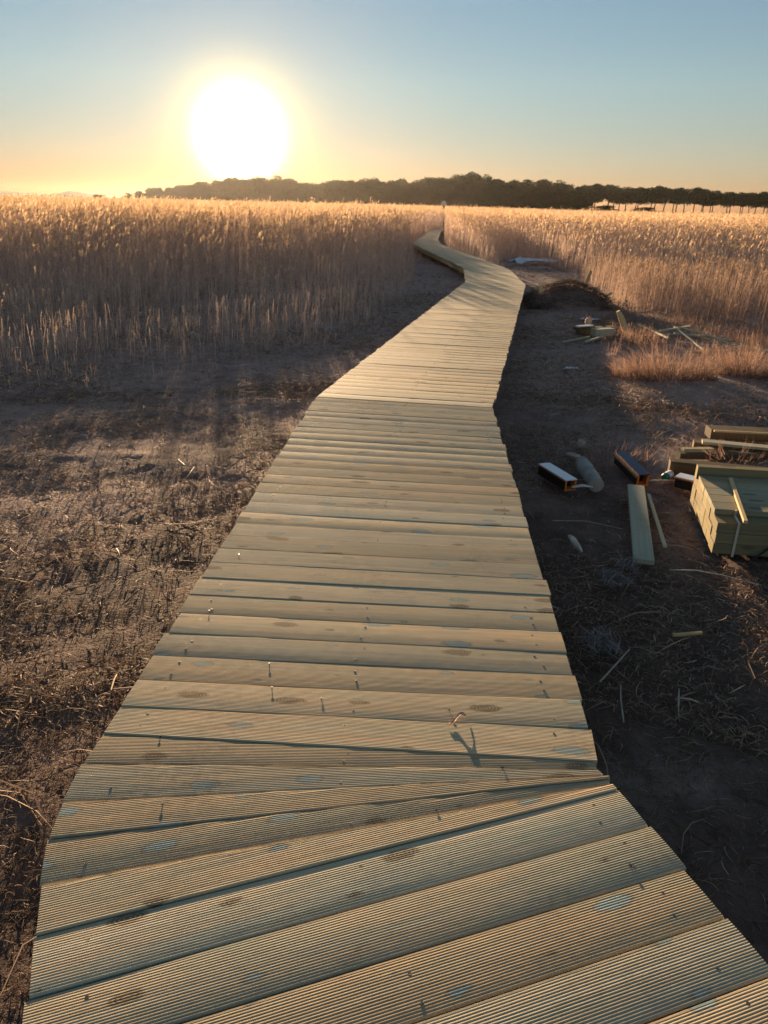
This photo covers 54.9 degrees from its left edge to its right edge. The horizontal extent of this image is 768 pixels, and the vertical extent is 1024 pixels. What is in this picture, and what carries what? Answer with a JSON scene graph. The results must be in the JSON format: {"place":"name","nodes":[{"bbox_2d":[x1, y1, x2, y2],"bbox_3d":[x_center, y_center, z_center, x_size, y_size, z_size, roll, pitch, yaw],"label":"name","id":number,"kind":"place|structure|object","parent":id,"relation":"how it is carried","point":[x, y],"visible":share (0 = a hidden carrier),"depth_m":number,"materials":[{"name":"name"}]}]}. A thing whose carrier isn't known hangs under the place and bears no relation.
{"place":"outdoors","nodes":[
{"label":"outdoors","id":0,"kind":"place"},
{"bbox_2d":[0,190,134,198],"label":"hills","id":1,"kind":"structure","parent":0,"point":[73,193],"depth_m":791.32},
{"bbox_2d":[0,202,767,1023],"bbox_3d":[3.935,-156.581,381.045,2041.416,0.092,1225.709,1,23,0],"label":"ground","id":2,"kind":"structure","parent":0,"point":[16,998],"depth_m":4.55,"materials":[{"name":"soil"}]},
{"bbox_2d":[194,181,214,198],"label":"pine tree","id":3,"kind":"object","parent":2,"relation":"on","point":[199,186],"visible":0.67,"depth_m":384.63,"materials":[{"name":"green plant"}]},
{"bbox_2d":[212,182,226,200],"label":"pine tree","id":4,"kind":"object","parent":2,"relation":"on","point":[217,191],"visible":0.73,"depth_m":355.51,"materials":[{"name":"green plant"}]},
{"bbox_2d":[219,181,240,200],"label":"pine tree","id":5,"kind":"object","parent":2,"relation":"on","point":[229,192],"visible":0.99,"depth_m":347.87,"materials":[{"name":"green plant"}]},
{"bbox_2d":[232,179,249,200],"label":"pine tree","id":6,"kind":"object","parent":2,"relation":"on","point":[240,185],"visible":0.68,"depth_m":345.78,"materials":[{"name":"green plant"}]},
{"bbox_2d":[242,176,266,199],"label":"pine tree","id":7,"kind":"object","parent":2,"relation":"on","point":[251,189],"visible":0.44,"depth_m":338.96,"materials":[{"name":"green plant"}]},
{"bbox_2d":[252,177,271,199],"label":"pine tree","id":8,"kind":"object","parent":2,"relation":"on","point":[260,184],"visible":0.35,"depth_m":333.80,"materials":[{"name":"green plant"}]},
{"bbox_2d":[255,189,268,201],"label":"pine tree","id":9,"kind":"object","parent":2,"relation":"on","point":[262,196],"visible":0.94,"depth_m":329.07,"materials":[{"name":"green plant"}]},
{"bbox_2d":[271,185,287,201],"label":"pine tree","id":10,"kind":"object","parent":2,"relation":"on","point":[280,194],"visible":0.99,"depth_m":312.88,"materials":[{"name":"green plant"}]},
{"bbox_2d":[277,178,296,199],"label":"pine tree","id":11,"kind":"object","parent":2,"relation":"on","point":[291,185],"visible":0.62,"depth_m":322.35,"materials":[{"name":"green plant"}]},
{"bbox_2d":[305,183,324,202],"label":"pine tree","id":12,"kind":"object","parent":2,"relation":"on","point":[312,187],"visible":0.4,"depth_m":308.11,"materials":[{"name":"green plant"}]},
{"bbox_2d":[315,181,339,202],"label":"pine tree","id":13,"kind":"object","parent":2,"relation":"on","point":[322,194],"visible":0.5,"depth_m":301.94,"materials":[{"name":"green plant"}]},
{"bbox_2d":[322,180,343,199],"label":"pine tree","id":14,"kind":"object","parent":2,"relation":"on","point":[333,189],"visible":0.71,"depth_m":293.96,"materials":[{"name":"green plant"}]},
{"bbox_2d":[337,180,355,202],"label":"pine tree","id":15,"kind":"object","parent":2,"relation":"on","point":[345,186],"visible":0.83,"depth_m":289.20,"materials":[{"name":"green plant"}]},
{"bbox_2d":[349,189,363,203],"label":"pine tree","id":16,"kind":"object","parent":2,"relation":"on","point":[356,194],"visible":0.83,"depth_m":276.30,"materials":[{"name":"green plant"}]},
{"bbox_2d":[363,177,378,202],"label":"pine tree","id":17,"kind":"object","parent":2,"relation":"on","point":[370,182],"visible":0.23,"depth_m":276.66,"materials":[{"name":"green plant"}]},
{"bbox_2d":[362,185,381,203],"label":"pine tree","id":18,"kind":"object","parent":2,"relation":"on","point":[373,196],"visible":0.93,"depth_m":265.56,"materials":[{"name":"green plant"}]},
{"bbox_2d":[0,190,767,400],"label":"reeds","id":19,"kind":"object","parent":2,"relation":"on","point":[67,228],"visible":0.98,"depth_m":20.40,"materials":[{"name":"plant"}]},
{"bbox_2d":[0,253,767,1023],"bbox_3d":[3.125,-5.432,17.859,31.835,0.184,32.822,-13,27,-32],"label":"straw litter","id":20,"kind":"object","parent":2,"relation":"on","point":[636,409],"visible":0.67,"depth_m":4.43,"materials":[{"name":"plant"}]},
{"bbox_2d":[379,180,402,196],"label":"pine tree","id":21,"kind":"object","parent":2,"relation":"on","point":[393,184],"visible":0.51,"depth_m":263.52,"materials":[{"name":"green plant"}]},
{"bbox_2d":[22,229,767,1023],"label":"boardwalk","id":22,"kind":"structure","parent":2,"relation":"on","point":[294,849],"depth_m":2.05,"materials":[{"name":"wood"}]},
{"bbox_2d":[388,178,409,203],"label":"pine tree","id":23,"kind":"object","parent":2,"relation":"on","point":[394,191],"visible":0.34,"depth_m":261.48,"materials":[{"name":"green plant"}]},
{"bbox_2d":[395,186,413,205],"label":"pine tree","id":24,"kind":"object","parent":2,"relation":"on","point":[402,190],"visible":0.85,"depth_m":254.60,"materials":[{"name":"green plant"}]},
{"bbox_2d":[408,190,427,204],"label":"pine tree","id":25,"kind":"object","parent":2,"relation":"on","point":[416,199],"visible":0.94,"depth_m":246.41,"materials":[{"name":"green plant"}]},
{"bbox_2d":[411,177,438,206],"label":"pine tree","id":26,"kind":"object","parent":2,"relation":"on","point":[421,187],"visible":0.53,"depth_m":251.31,"materials":[{"name":"green plant"}]},
{"bbox_2d":[424,177,453,196],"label":"pine tree","id":27,"kind":"object","parent":2,"relation":"on","point":[437,183],"visible":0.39,"depth_m":247.10,"materials":[{"name":"green plant"}]},
{"bbox_2d":[435,185,455,206],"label":"pine tree","id":28,"kind":"object","parent":2,"relation":"on","point":[445,194],"visible":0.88,"depth_m":237.93,"materials":[{"name":"green plant"}]},
{"bbox_2d":[439,174,468,203],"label":"pine tree","id":29,"kind":"object","parent":2,"relation":"on","point":[454,182],"visible":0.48,"depth_m":242.94,"materials":[{"name":"green plant"}]},
{"bbox_2d":[450,188,465,207],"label":"pine tree","id":30,"kind":"object","parent":2,"relation":"on","point":[456,193],"visible":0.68,"depth_m":240.92,"materials":[{"name":"green plant"}]},
{"bbox_2d":[455,171,480,205],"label":"pine tree","id":31,"kind":"object","parent":2,"relation":"on","point":[471,178],"visible":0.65,"depth_m":238.05,"materials":[{"name":"green plant"}]},
{"bbox_2d":[464,182,488,207],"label":"pine tree","id":32,"kind":"object","parent":2,"relation":"on","point":[474,195],"visible":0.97,"depth_m":227.35,"materials":[{"name":"green plant"}]},
{"bbox_2d":[475,174,498,200],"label":"pine tree","id":33,"kind":"object","parent":2,"relation":"on","point":[487,182],"visible":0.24,"depth_m":238.37,"materials":[{"name":"green plant"}]},
{"bbox_2d":[484,189,500,208],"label":"pine tree","id":34,"kind":"object","parent":2,"relation":"on","point":[495,197],"visible":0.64,"depth_m":234.40,"materials":[{"name":"green plant"}]},
{"bbox_2d":[491,179,515,206],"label":"pine tree","id":35,"kind":"object","parent":2,"relation":"on","point":[500,185],"visible":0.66,"depth_m":242.01,"materials":[{"name":"green plant"}]},
{"bbox_2d":[503,192,518,208],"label":"pine tree","id":36,"kind":"object","parent":2,"relation":"on","point":[508,196],"visible":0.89,"depth_m":240.26,"materials":[{"name":"green plant"}]},
{"bbox_2d":[499,179,528,207],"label":"pine tree","id":37,"kind":"object","parent":2,"relation":"on","point":[516,187],"visible":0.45,"depth_m":247.75,"materials":[{"name":"green plant"}]},
{"bbox_2d":[513,188,531,208],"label":"pine tree","id":38,"kind":"object","parent":2,"relation":"on","point":[525,196],"visible":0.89,"depth_m":242.03,"materials":[{"name":"green plant"}]},
{"bbox_2d":[509,257,557,263],"bbox_3d":[5.105,-8.632,25.387,1.882,0.175,0.666,-11,25,-26],"label":"plastic sheet","id":39,"kind":"object","parent":2,"relation":"on","point":[520,260],"visible":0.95,"depth_m":25.16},
{"bbox_2d":[529,188,546,208],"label":"pine tree","id":40,"kind":"object","parent":2,"relation":"on","point":[538,202],"visible":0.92,"depth_m":248.62,"materials":[{"name":"green plant"}]},
{"bbox_2d":[526,179,559,209],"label":"pine tree","id":41,"kind":"object","parent":2,"relation":"on","point":[544,185],"visible":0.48,"depth_m":253.19,"materials":[{"name":"green plant"}]},
{"bbox_2d":[541,189,558,208],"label":"pine tree","id":42,"kind":"object","parent":2,"relation":"on","point":[549,195],"visible":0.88,"depth_m":248.71,"materials":[{"name":"green plant"}]},
{"bbox_2d":[538,463,576,490],"bbox_3d":[1.230,-0.252,5.271,0.094,0.084,0.364,-7,24,-18],"label":"box offcut","id":43,"kind":"object","parent":2,"relation":"on","point":[557,477],"visible":1,"depth_m":5.21,"materials":[{"name":"white paint"}]},
{"bbox_2d":[544,180,572,208],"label":"pine tree","id":44,"kind":"object","parent":2,"relation":"on","point":[563,196],"visible":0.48,"depth_m":257.66,"materials":[{"name":"green plant"}]},
{"bbox_2d":[522,277,621,310],"bbox_3d":[3.724,-4.442,15.011,2.038,0.633,1.770,1,23,0],"label":"soil mound","id":45,"kind":"object","parent":2,"relation":"on","point":[572,296],"visible":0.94,"depth_m":14.64,"materials":[{"name":"soil"}]},
{"bbox_2d":[568,535,582,552],"bbox_3d":[1.110,0.181,4.296,0.038,0.042,0.237,-2,26,-8],"label":"wood chunk","id":46,"kind":"object","parent":2,"relation":"on","point":[574,543],"visible":1,"depth_m":4.28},
{"bbox_2d":[567,191,587,209],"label":"pine tree","id":47,"kind":"object","parent":2,"relation":"on","point":[576,200],"visible":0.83,"depth_m":254.63,"materials":[{"name":"green plant"}]},
{"bbox_2d":[575,184,593,208],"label":"pine tree","id":48,"kind":"object","parent":2,"relation":"on","point":[583,188],"visible":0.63,"depth_m":263.21,"materials":[{"name":"green plant"}]},
{"bbox_2d":[575,456,603,491],"bbox_3d":[1.474,-0.276,5.319,0.113,0.110,0.462,1,23,0],"label":"grey log","id":49,"kind":"object","parent":2,"relation":"on","point":[588,472],"visible":1,"depth_m":5.21,"materials":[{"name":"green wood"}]},
{"bbox_2d":[587,183,611,206],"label":"pine tree","id":50,"kind":"object","parent":2,"relation":"on","point":[596,194],"visible":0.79,"depth_m":266.94,"materials":[{"name":"green plant"}]},
{"bbox_2d":[580,625,623,661],"bbox_3d":[0.965,0.567,3.287,0.201,0.052,0.273,1,23,0],"label":"withered bunch","id":51,"kind":"object","parent":2,"relation":"on","point":[605,635],"visible":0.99,"depth_m":3.28,"materials":[{"name":"plant"}]},
{"bbox_2d":[590,327,615,335],"bbox_3d":[3.325,-2.739,11.241,0.342,0.100,0.140,-7,24,-19],"label":"scrap plank","id":52,"kind":"object","parent":2,"relation":"on","point":[609,331],"visible":0.96,"depth_m":11.19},
{"bbox_2d":[601,184,622,208],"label":"pine tree","id":53,"kind":"object","parent":2,"relation":"on","point":[614,190],"visible":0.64,"depth_m":272.50,"materials":[{"name":"green plant"}]},
{"bbox_2d":[566,438,663,469],"bbox_3d":[1.807,-0.469,5.807,0.853,0.218,0.606,1,23,0],"label":"grass tuft","id":54,"kind":"object","parent":2,"relation":"on","point":[647,458],"visible":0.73,"depth_m":5.85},
{"bbox_2d":[598,567,637,589],"bbox_3d":[1.216,0.339,3.849,0.222,0.048,0.257,1,23,0],"label":"withered bunch","id":55,"kind":"object","parent":2,"relation":"on","point":[614,576],"visible":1,"depth_m":3.86,"materials":[{"name":"plant"}]},
{"bbox_2d":[617,310,629,335],"bbox_3d":[3.733,-2.922,11.529,0.274,0.433,0.094,1,23,0],"label":"tilted log","id":56,"kind":"object","parent":2,"relation":"on","point":[622,320],"visible":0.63,"depth_m":11.48,"materials":[{"name":"brown wood"}]},
{"bbox_2d":[615,553,642,574],"bbox_3d":[1.325,0.275,4.018,0.208,0.041,0.242,1,23,0],"label":"withered bunch","id":57,"kind":"object","parent":2,"relation":"on","point":[630,566],"visible":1,"depth_m":4.00,"materials":[{"name":"plant"}]},
{"bbox_2d":[617,186,643,210],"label":"pine tree","id":58,"kind":"object","parent":2,"relation":"on","point":[627,195],"visible":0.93,"depth_m":276.81,"materials":[{"name":"green plant"}]},
{"bbox_2d":[614,451,649,485],"bbox_3d":[1.823,-0.322,5.459,0.091,0.094,0.404,-2,29,-7],"label":"box offcut","id":59,"kind":"object","parent":2,"relation":"on","point":[630,467],"visible":0.96,"depth_m":5.40,"materials":[{"name":"orange paint"}]},
{"bbox_2d":[612,323,662,341],"bbox_3d":[3.788,-2.695,11.068,0.866,0.293,0.733,-3,23,-11],"label":"grass tuft","id":60,"kind":"object","parent":2,"relation":"on","point":[635,333],"visible":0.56,"depth_m":11.08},
{"bbox_2d":[627,484,654,564],"bbox_3d":[1.589,0.049,4.605,0.112,0.027,1.206,7,24,14],"label":"pale board","id":61,"kind":"object","parent":2,"relation":"on","point":[642,544],"visible":0.96,"depth_m":4.48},
{"bbox_2d":[632,187,653,207],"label":"pine tree","id":62,"kind":"object","parent":2,"relation":"on","point":[645,190],"visible":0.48,"depth_m":283.30,"materials":[{"name":"green plant"}]},
{"bbox_2d":[647,494,666,547],"bbox_3d":[1.714,0.041,4.663,0.022,0.016,0.847,6,23,11],"label":"thin lath","id":63,"kind":"object","parent":2,"relation":"on","point":[659,529],"visible":1,"depth_m":4.60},
{"bbox_2d":[646,185,671,209],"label":"pine tree","id":64,"kind":"object","parent":2,"relation":"on","point":[662,192],"visible":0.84,"depth_m":285.64,"materials":[{"name":"green plant"}]},
{"bbox_2d":[595,333,737,382],"bbox_3d":[3.326,-1.819,8.668,1.656,0.550,1.287,1,23,0],"label":"grass tuft","id":65,"kind":"object","parent":2,"relation":"on","point":[705,371],"visible":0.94,"depth_m":8.61,"materials":[{"name":"plant"}]},
{"bbox_2d":[658,187,683,211],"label":"pine tree","id":66,"kind":"object","parent":2,"relation":"on","point":[675,199],"visible":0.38,"depth_m":290.51,"materials":[{"name":"green plant"}]},
{"bbox_2d":[579,250,767,388],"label":"dry grass","id":67,"kind":"structure","parent":2,"relation":"on","point":[632,276],"depth_m":14.48,"materials":[{"name":"plant"}]},
{"bbox_2d":[668,187,690,212],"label":"pine tree","id":68,"kind":"object","parent":2,"relation":"on","point":[683,191],"visible":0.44,"depth_m":293.56,"materials":[{"name":"green plant"}]},
{"bbox_2d":[674,473,694,491],"bbox_3d":[2.204,-0.185,5.165,0.324,0.084,0.106,19,29,37],"label":"box offcut","id":69,"kind":"object","parent":2,"relation":"on","point":[683,481],"visible":0.41,"depth_m":5.19,"materials":[{"name":"orange paint"}]},
{"bbox_2d":[672,631,702,636],"bbox_3d":[1.390,0.558,3.390,0.149,0.012,0.016,-2,23,-13],"label":"wood splinter","id":70,"kind":"object","parent":2,"relation":"on","point":[687,633],"visible":1,"depth_m":3.38,"materials":[{"name":"brown wood"}]},
{"bbox_2d":[693,499,696,512],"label":"timber board","id":71,"kind":"object","parent":2,"relation":"on","point":[695,505],"visible":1,"depth_m":4.83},
{"bbox_2d":[695,490,698,503],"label":"timber board","id":72,"kind":"object","parent":71,"relation":"on","point":[696,496],"visible":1,"depth_m":4.81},
{"bbox_2d":[696,481,700,493],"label":"timber board","id":73,"kind":"object","parent":72,"relation":"on","point":[698,487],"visible":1,"depth_m":4.79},
{"bbox_2d":[698,475,767,484],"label":"timber board","id":74,"kind":"object","parent":73,"relation":"on","point":[741,480],"visible":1,"depth_m":4.74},
{"bbox_2d":[682,187,710,210],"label":"pine tree","id":75,"kind":"object","parent":2,"relation":"on","point":[695,193],"visible":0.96,"depth_m":296.58,"materials":[{"name":"green plant"}]},
{"bbox_2d":[696,505,699,520],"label":"timber board","id":76,"kind":"object","parent":2,"relation":"on","point":[697,512],"visible":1,"depth_m":4.72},
{"bbox_2d":[697,497,701,509],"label":"timber board","id":77,"kind":"object","parent":76,"relation":"on","point":[699,504],"visible":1,"depth_m":4.70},
{"bbox_2d":[699,487,703,501],"bbox_3d":[3.263,-0.026,4.539,2.553,0.062,0.118,4,23,6],"label":"timber board","id":78,"kind":"object","parent":77,"relation":"on","point":[701,493],"visible":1,"depth_m":4.67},
{"bbox_2d":[700,481,767,491],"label":"timber board","id":79,"kind":"object","parent":78,"relation":"on","point":[724,485],"visible":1,"depth_m":4.63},
{"bbox_2d":[728,477,747,523],"bbox_3d":[2.097,-0.079,4.390,0.023,0.019,0.748,8,23,16],"label":"thin batten","id":80,"kind":"object","parent":79,"relation":"on","point":[738,502],"visible":1,"depth_m":4.34,"materials":[{"name":"brown wood"}]},
{"bbox_2d":[699,513,703,527],"bbox_3d":[3.294,0.141,4.473,2.669,0.062,0.118,4,23,6],"label":"timber board","id":81,"kind":"object","parent":2,"relation":"on","point":[701,519],"visible":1,"depth_m":4.61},
{"bbox_2d":[700,503,704,518],"bbox_3d":[3.288,0.081,4.449,2.658,0.062,0.118,4,23,6],"label":"timber board","id":82,"kind":"object","parent":81,"relation":"on","point":[702,511],"visible":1,"depth_m":4.58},
{"bbox_2d":[702,494,706,507],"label":"timber board","id":83,"kind":"object","parent":82,"relation":"on","point":[704,501],"visible":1,"depth_m":4.56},
{"bbox_2d":[704,488,767,497],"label":"timber board","id":84,"kind":"object","parent":83,"relation":"on","point":[742,493],"visible":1,"depth_m":4.52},
{"bbox_2d":[702,521,706,535],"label":"timber board","id":85,"kind":"object","parent":2,"relation":"on","point":[704,528],"visible":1,"depth_m":4.50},
{"bbox_2d":[704,510,707,525],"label":"timber board","id":86,"kind":"object","parent":85,"relation":"on","point":[706,517],"visible":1,"depth_m":4.49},
{"bbox_2d":[705,500,710,516],"bbox_3d":[3.257,0.066,4.316,2.647,0.062,0.118,4,23,6],"label":"timber board","id":87,"kind":"object","parent":86,"relation":"on","point":[708,508],"visible":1,"depth_m":4.45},
{"bbox_2d":[707,494,767,505],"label":"timber board","id":88,"kind":"object","parent":87,"relation":"on","point":[731,499],"visible":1,"depth_m":4.41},
{"bbox_2d":[705,529,710,541],"bbox_3d":[3.207,0.228,4.258,2.599,0.062,0.118,4,23,6],"label":"timber board","id":89,"kind":"object","parent":2,"relation":"on","point":[707,536],"visible":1,"depth_m":4.40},
{"bbox_2d":[706,517,711,533],"bbox_3d":[3.201,0.168,4.234,2.596,0.062,0.118,4,23,6],"label":"timber board","id":90,"kind":"object","parent":89,"relation":"on","point":[709,525],"visible":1,"depth_m":4.36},
{"bbox_2d":[709,509,766,522],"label":"timber board","id":91,"kind":"object","parent":90,"relation":"on","point":[712,514],"visible":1,"depth_m":4.29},
{"bbox_2d":[710,502,767,517],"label":"timber board","id":92,"kind":"object","parent":91,"relation":"on","point":[752,510],"visible":1,"depth_m":4.28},
{"bbox_2d":[670,569,757,584],"bbox_3d":[1.750,0.337,3.929,0.438,0.023,0.024,9,24,18],"label":"reed cane","id":93,"kind":"object","parent":2,"relation":"on","point":[712,573],"visible":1,"depth_m":3.93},
{"bbox_2d":[705,190,727,211],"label":"pine tree","id":94,"kind":"object","parent":2,"relation":"on","point":[717,195],"visible":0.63,"depth_m":302.87,"materials":[{"name":"green plant"}]},
{"bbox_2d":[667,458,767,475],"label":"timber beam","id":95,"kind":"structure","parent":2,"relation":"on","point":[676,466],"depth_m":5.44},
{"bbox_2d":[675,450,762,459],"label":"timber beam","id":96,"kind":"structure","parent":2,"relation":"on","point":[689,455],"depth_m":5.88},
{"bbox_2d":[681,447,713,450],"bbox_3d":[2.507,-0.503,5.916,0.251,0.020,0.055,-1,23,-5],"label":"pale board","id":97,"kind":"object","parent":96,"relation":"on","point":[695,449],"visible":0.98,"depth_m":5.90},
{"bbox_2d":[692,439,767,456],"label":"timber beam","id":98,"kind":"structure","parent":2,"relation":"on","point":[696,441],"depth_m":6.05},
{"bbox_2d":[702,439,767,450],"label":"pale board","id":99,"kind":"object","parent":98,"relation":"on","point":[737,444],"visible":1,"depth_m":5.99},
{"bbox_2d":[717,191,742,212],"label":"pine tree","id":100,"kind":"object","parent":2,"relation":"on","point":[732,199],"visible":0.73,"depth_m":304.72,"materials":[{"name":"green plant"}]},
{"bbox_2d":[696,442,767,465],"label":"grass tuft","id":101,"kind":"object","parent":2,"relation":"on","point":[718,459],"visible":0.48,"depth_m":5.77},
{"bbox_2d":[701,343,767,380],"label":"grass tuft","id":102,"kind":"object","parent":2,"relation":"on","point":[764,370],"visible":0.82,"depth_m":8.93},
{"bbox_2d":[704,425,767,440],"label":"timber beam","id":103,"kind":"structure","parent":2,"relation":"on","point":[709,433],"depth_m":6.40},
{"bbox_2d":[714,430,767,434],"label":"pale board","id":104,"kind":"object","parent":103,"relation":"on","point":[744,432],"visible":1,"depth_m":6.27,"materials":[{"name":"brown wood"}]},
{"bbox_2d":[708,535,767,556],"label":"timber board","id":105,"kind":"object","parent":2,"relation":"on","point":[747,550],"visible":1,"depth_m":4.22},
{"bbox_2d":[711,526,767,546],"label":"timber board","id":106,"kind":"object","parent":105,"relation":"on","point":[742,539],"visible":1,"depth_m":4.19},
{"bbox_2d":[712,515,767,535],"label":"timber board","id":107,"kind":"object","parent":106,"relation":"on","point":[729,525],"visible":1,"depth_m":4.18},
{"bbox_2d":[731,510,740,556],"bbox_3d":[2.006,0.122,4.241,0.014,0.242,0.126,6,23,11],"label":"packing strap","id":108,"kind":"object","parent":107,"relation":"attached to","point":[736,535],"visible":1,"depth_m":4.20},
{"bbox_2d":[731,192,754,213],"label":"pine tree","id":109,"kind":"object","parent":2,"relation":"on","point":[746,201],"visible":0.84,"depth_m":308.43,"materials":[{"name":"green plant"}]},
{"bbox_2d":[0,0,767,213],"label":"sky","id":110,"kind":"structure","parent":0,"point":[107,97],"materials":[{"name":"blue"}]},
{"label":"timber board","id":111,"kind":"object","parent":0,"visible":0},
{"bbox_2d":[695,464,767,478],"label":"timber board","id":112,"kind":"object","parent":111,"relation":"on","point":[731,471],"visible":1,"depth_m":4.80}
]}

